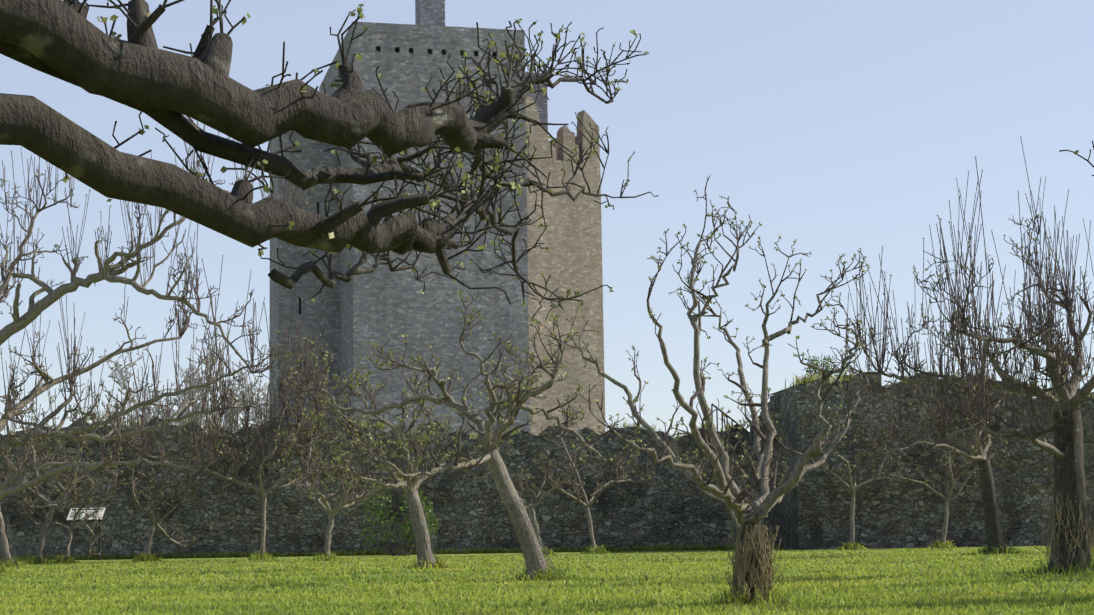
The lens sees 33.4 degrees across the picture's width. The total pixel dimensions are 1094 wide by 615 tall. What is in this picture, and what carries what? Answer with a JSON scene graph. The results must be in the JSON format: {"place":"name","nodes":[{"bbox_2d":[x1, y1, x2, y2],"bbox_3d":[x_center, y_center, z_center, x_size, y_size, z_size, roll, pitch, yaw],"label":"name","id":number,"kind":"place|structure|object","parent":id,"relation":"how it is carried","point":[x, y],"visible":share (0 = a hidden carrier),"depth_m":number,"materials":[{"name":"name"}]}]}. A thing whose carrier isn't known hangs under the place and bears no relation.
{"place":"outdoors","nodes":[
{"label":"outdoors","id":0,"kind":"place"},
{"bbox_2d":[269,130,339,424],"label":"castle tower","id":1,"kind":"structure","parent":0,"point":[312,315],"depth_m":87.59,"materials":[{"name":"grey stone"}]},
{"bbox_2d":[0,415,781,559],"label":"stone wall","id":2,"kind":"structure","parent":0,"point":[669,505],"depth_m":50.39,"materials":[{"name":"grey stone"}]},
{"bbox_2d":[711,403,737,430],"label":"bastion stair railings","id":3,"kind":"object","parent":2,"relation":"on","point":[727,416],"visible":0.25,"depth_m":51.90,"materials":[{"name":"black metal"}]},
{"bbox_2d":[0,366,1093,614],"bbox_3d":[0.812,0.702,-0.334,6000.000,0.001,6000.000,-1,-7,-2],"label":"lawn","id":4,"kind":"structure","parent":0,"point":[441,555],"depth_m":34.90,"materials":[{"name":"green plant"}]},
{"bbox_2d":[0,515,15,564],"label":"tree guard","id":5,"kind":"object","parent":4,"relation":"on","point":[8,541],"visible":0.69,"depth_m":40.95,"materials":[{"name":"grey metal"}]},
{"bbox_2d":[29,520,55,562],"bbox_3d":[-12.310,5.725,44.488,0.645,1.152,0.344,-1,-7,-2],"label":"tree guard","id":6,"kind":"object","parent":4,"relation":"on","point":[43,539],"visible":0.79,"depth_m":44.41,"materials":[{"name":"grey metal"}]},
{"bbox_2d":[0,405,96,560],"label":"tree","id":7,"kind":"object","parent":4,"relation":"on","point":[57,503],"visible":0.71,"depth_m":44.34,"materials":[{"name":"plant"}]},
{"bbox_2d":[0,385,122,562],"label":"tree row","id":8,"kind":"object","parent":4,"relation":"on","point":[18,472],"visible":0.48,"depth_m":41.15,"materials":[{"name":"plant"}]},
{"bbox_2d":[11,443,129,559],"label":"tree","id":9,"kind":"object","parent":4,"relation":"on","point":[72,527],"visible":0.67,"depth_m":45.01,"materials":[{"name":"plant"}]},
{"bbox_2d":[65,507,107,559],"bbox_3d":[-12.280,6.031,48.584,1.000,1.412,0.581,-1,-7,-2],"label":"info sign","id":10,"kind":"object","parent":4,"relation":"on","point":[101,512],"visible":0.56,"depth_m":48.56,"materials":[{"name":"grey"}]},
{"bbox_2d":[0,119,321,500],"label":"tree","id":11,"kind":"object","parent":4,"relation":"on","point":[108,272],"visible":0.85,"depth_m":35.27,"materials":[{"name":"brown plant"}]},
{"bbox_2d":[98,332,229,425],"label":"tree","id":12,"kind":"object","parent":4,"relation":"on","point":[131,395],"visible":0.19,"depth_m":111.46,"materials":[{"name":"brown plant"}]},
{"bbox_2d":[124,442,212,554],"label":"tree","id":13,"kind":"object","parent":4,"relation":"on","point":[150,514],"visible":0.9,"depth_m":45.84,"materials":[{"name":"plant"}]},
{"bbox_2d":[168,353,268,432],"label":"tree","id":14,"kind":"object","parent":4,"relation":"on","point":[241,399],"visible":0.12,"depth_m":116.36,"materials":[{"name":"brown plant"}]},
{"bbox_2d":[104,311,343,554],"bbox_3d":[-7.649,3.261,44.964,6.410,6.227,3.269,2,-7,-22],"label":"tree","id":15,"kind":"object","parent":4,"relation":"on","point":[265,459],"visible":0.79,"depth_m":45.26,"materials":[{"name":"plant"}]},
{"bbox_2d":[228,385,268,430],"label":"tree","id":16,"kind":"object","parent":4,"relation":"on","point":[252,412],"depth_m":124.42,"materials":[{"name":"brown plant"}]},
{"bbox_2d":[0,0,658,322],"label":"tree","id":17,"kind":"object","parent":4,"relation":"on","point":[69,42],"visible":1,"depth_m":2.68,"materials":[{"name":"brown plant"}]},
{"bbox_2d":[267,411,434,560],"bbox_3d":[-4.865,4.236,42.905,3.582,3.739,4.594,-7,-9,44],"label":"tree","id":18,"kind":"object","parent":4,"relation":"on","point":[344,500],"visible":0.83,"depth_m":42.71,"materials":[{"name":"plant"}]},
{"bbox_2d":[273,357,512,567],"bbox_3d":[-2.671,2.928,32.775,4.502,3.911,2.990,0,-7,-8],"label":"tree","id":19,"kind":"object","parent":4,"relation":"on","point":[410,488],"visible":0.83,"depth_m":32.79,"materials":[{"name":"brown plant"}]},
{"bbox_2d":[360,479,438,555],"bbox_3d":[-3.890,5.508,47.806,2.103,2.022,1.440,-1,-7,-2],"label":"ivy","id":20,"kind":"object","parent":4,"relation":"on","point":[405,527],"visible":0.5,"depth_m":47.80,"materials":[{"name":"green plant"}]},
{"bbox_2d":[405,501,436,567],"bbox_3d":[-2.262,4.125,32.913,0.612,1.254,0.344,-1,-7,-2],"label":"tree guard","id":21,"kind":"object","parent":4,"relation":"on","point":[420,532],"visible":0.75,"depth_m":32.82,"materials":[{"name":"grey metal"}]},
{"bbox_2d":[319,21,529,437],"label":"castle tower","id":22,"kind":"structure","parent":4,"relation":"on","point":[379,303],"depth_m":84.52,"materials":[{"name":"grey stone"}]},
{"bbox_2d":[329,0,460,156],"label":"tower dressings","id":23,"kind":"structure","parent":22,"relation":"attached to","point":[430,12],"depth_m":90.43,"materials":[{"name":"grey stone"}]},
{"bbox_2d":[525,72,549,135],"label":"stair turret","id":24,"kind":"object","parent":22,"relation":"attached to","point":[541,105],"visible":0.07,"depth_m":97.83,"materials":[{"name":"grey stone"}]},
{"bbox_2d":[285,289,653,579],"bbox_3d":[-0.772,1.895,24.827,4.952,4.098,3.432,2,-7,-24],"label":"tree","id":25,"kind":"object","parent":4,"relation":"on","point":[513,403],"visible":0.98,"depth_m":24.52,"materials":[{"name":"brown plant"}]},
{"bbox_2d":[502,499,554,577],"bbox_3d":[-0.230,3.158,24.530,0.743,1.173,0.324,-1,-7,-2],"label":"tree guard","id":26,"kind":"object","parent":25,"relation":"attached to","point":[528,534],"visible":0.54,"depth_m":24.44,"materials":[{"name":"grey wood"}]},
{"bbox_2d":[482,447,586,548],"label":"tree","id":27,"kind":"object","parent":4,"relation":"on","point":[532,504],"visible":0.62,"depth_m":45.90,"materials":[{"name":"brown plant"}]},
{"bbox_2d":[537,398,653,548],"bbox_3d":[1.255,4.397,46.985,3.111,4.170,3.438,-1,-7,-2],"label":"tree","id":28,"kind":"object","parent":4,"relation":"on","point":[587,504],"visible":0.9,"depth_m":46.88,"materials":[{"name":"brown plant"}]},
{"bbox_2d":[537,176,869,599],"bbox_3d":[1.600,0.842,16.518,3.303,4.009,3.946,-1,-7,-2],"label":"tree","id":29,"kind":"object","parent":4,"relation":"on","point":[753,513],"visible":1,"depth_m":16.39,"materials":[{"name":"brown plant"}]},
{"bbox_2d":[669,419,789,535],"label":"tree","id":30,"kind":"object","parent":4,"relation":"on","point":[722,500],"visible":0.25,"depth_m":46.52,"materials":[{"name":"brown plant"}]},
{"bbox_2d":[728,518,739,538],"bbox_3d":[4.931,5.804,46.549,0.638,0.963,0.344,-1,-7,-2],"label":"tree guard","id":31,"kind":"object","parent":4,"relation":"on","point":[732,524],"visible":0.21,"depth_m":46.48,"materials":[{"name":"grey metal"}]},
{"bbox_2d":[733,528,771,600],"bbox_3d":[1.844,2.333,16.383,0.369,0.704,0.344,-1,-7,-2],"label":"tree guard","id":32,"kind":"object","parent":4,"relation":"on","point":[743,534],"visible":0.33,"depth_m":16.26,"materials":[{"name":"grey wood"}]},
{"bbox_2d":[724,524,781,604],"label":"twigs","id":33,"kind":"object","parent":4,"relation":"on","point":[740,561],"visible":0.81,"depth_m":16.24,"materials":[{"name":"brown plant"}]},
{"bbox_2d":[811,422,893,545],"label":"tree","id":34,"kind":"object","parent":4,"relation":"on","point":[853,488],"visible":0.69,"depth_m":47.26,"materials":[{"name":"brown plant"}]},
{"bbox_2d":[767,377,1093,549],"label":"stone wall","id":35,"kind":"structure","parent":4,"relation":"on","point":[815,508],"depth_m":48.33,"materials":[{"name":"grey stone"}]},
{"bbox_2d":[804,355,846,379],"bbox_3d":[7.647,1.831,50.306,0.936,1.154,1.156,2,-8,-26],"label":"shrub on bastion","id":36,"kind":"object","parent":35,"relation":"on","point":[816,364],"visible":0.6,"depth_m":50.32,"materials":[{"name":"green plant"}]},
{"bbox_2d":[871,430,1010,544],"bbox_3d":[10.155,4.729,46.679,3.597,3.160,2.027,1,-7,-16],"label":"tree","id":37,"kind":"object","parent":4,"relation":"on","point":[948,498],"visible":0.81,"depth_m":46.80,"materials":[{"name":"brown plant"}]},
{"bbox_2d":[843,270,1052,553],"bbox_3d":[8.492,2.192,37.939,5.382,6.183,2.599,1,-7,-15],"label":"tree","id":38,"kind":"object","parent":4,"relation":"on","point":[985,471],"visible":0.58,"depth_m":37.64,"materials":[{"name":"brown plant"}]},
{"bbox_2d":[830,136,1093,574],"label":"tree","id":39,"kind":"object","parent":4,"relation":"on","point":[1066,450],"visible":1,"depth_m":23.88,"materials":[{"name":"brown plant"}]},
{"bbox_2d":[979,487,1004,545],"bbox_3d":[9.240,4.428,37.784,0.497,1.405,0.344,-1,-7,-2],"label":"tree guard","id":40,"kind":"object","parent":4,"relation":"on","point":[991,514],"visible":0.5,"depth_m":37.70,"materials":[{"name":"grey metal"}]},
{"bbox_2d":[1035,492,1093,571],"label":"twigs","id":41,"kind":"object","parent":4,"relation":"on","point":[1053,532],"visible":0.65,"depth_m":23.78,"materials":[{"name":"brown plant"}]},
{"bbox_2d":[1050,500,1089,556],"bbox_3d":[6.878,3.021,23.970,0.503,0.974,0.484,-1,-7,-2],"label":"tree guard","id":42,"kind":"object","parent":4,"relation":"on","point":[1085,535],"visible":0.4,"depth_m":23.79,"materials":[{"name":"grey metal"}]},
{"bbox_2d":[1059,141,1093,175],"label":"tree","id":43,"kind":"object","parent":4,"relation":"on","point":[1076,153],"visible":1,"depth_m":8.41,"materials":[{"name":"brown plant"}]},
{"bbox_2d":[0,0,1093,437],"label":"sky","id":44,"kind":"structure","parent":0,"point":[839,127],"materials":[{"name":"blue"}]},
{"bbox_2d":[525,97,605,435],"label":"ruined tower","id":45,"kind":"structure","parent":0,"point":[571,237],"depth_m":91.40,"materials":[{"name":"beige stone"}]},
{"bbox_2d":[750,372,1092,439],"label":"bawn stair and rubble","id":46,"kind":"object","parent":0,"point":[773,406],"visible":0.17,"depth_m":50.85,"materials":[{"name":"grey stone"}]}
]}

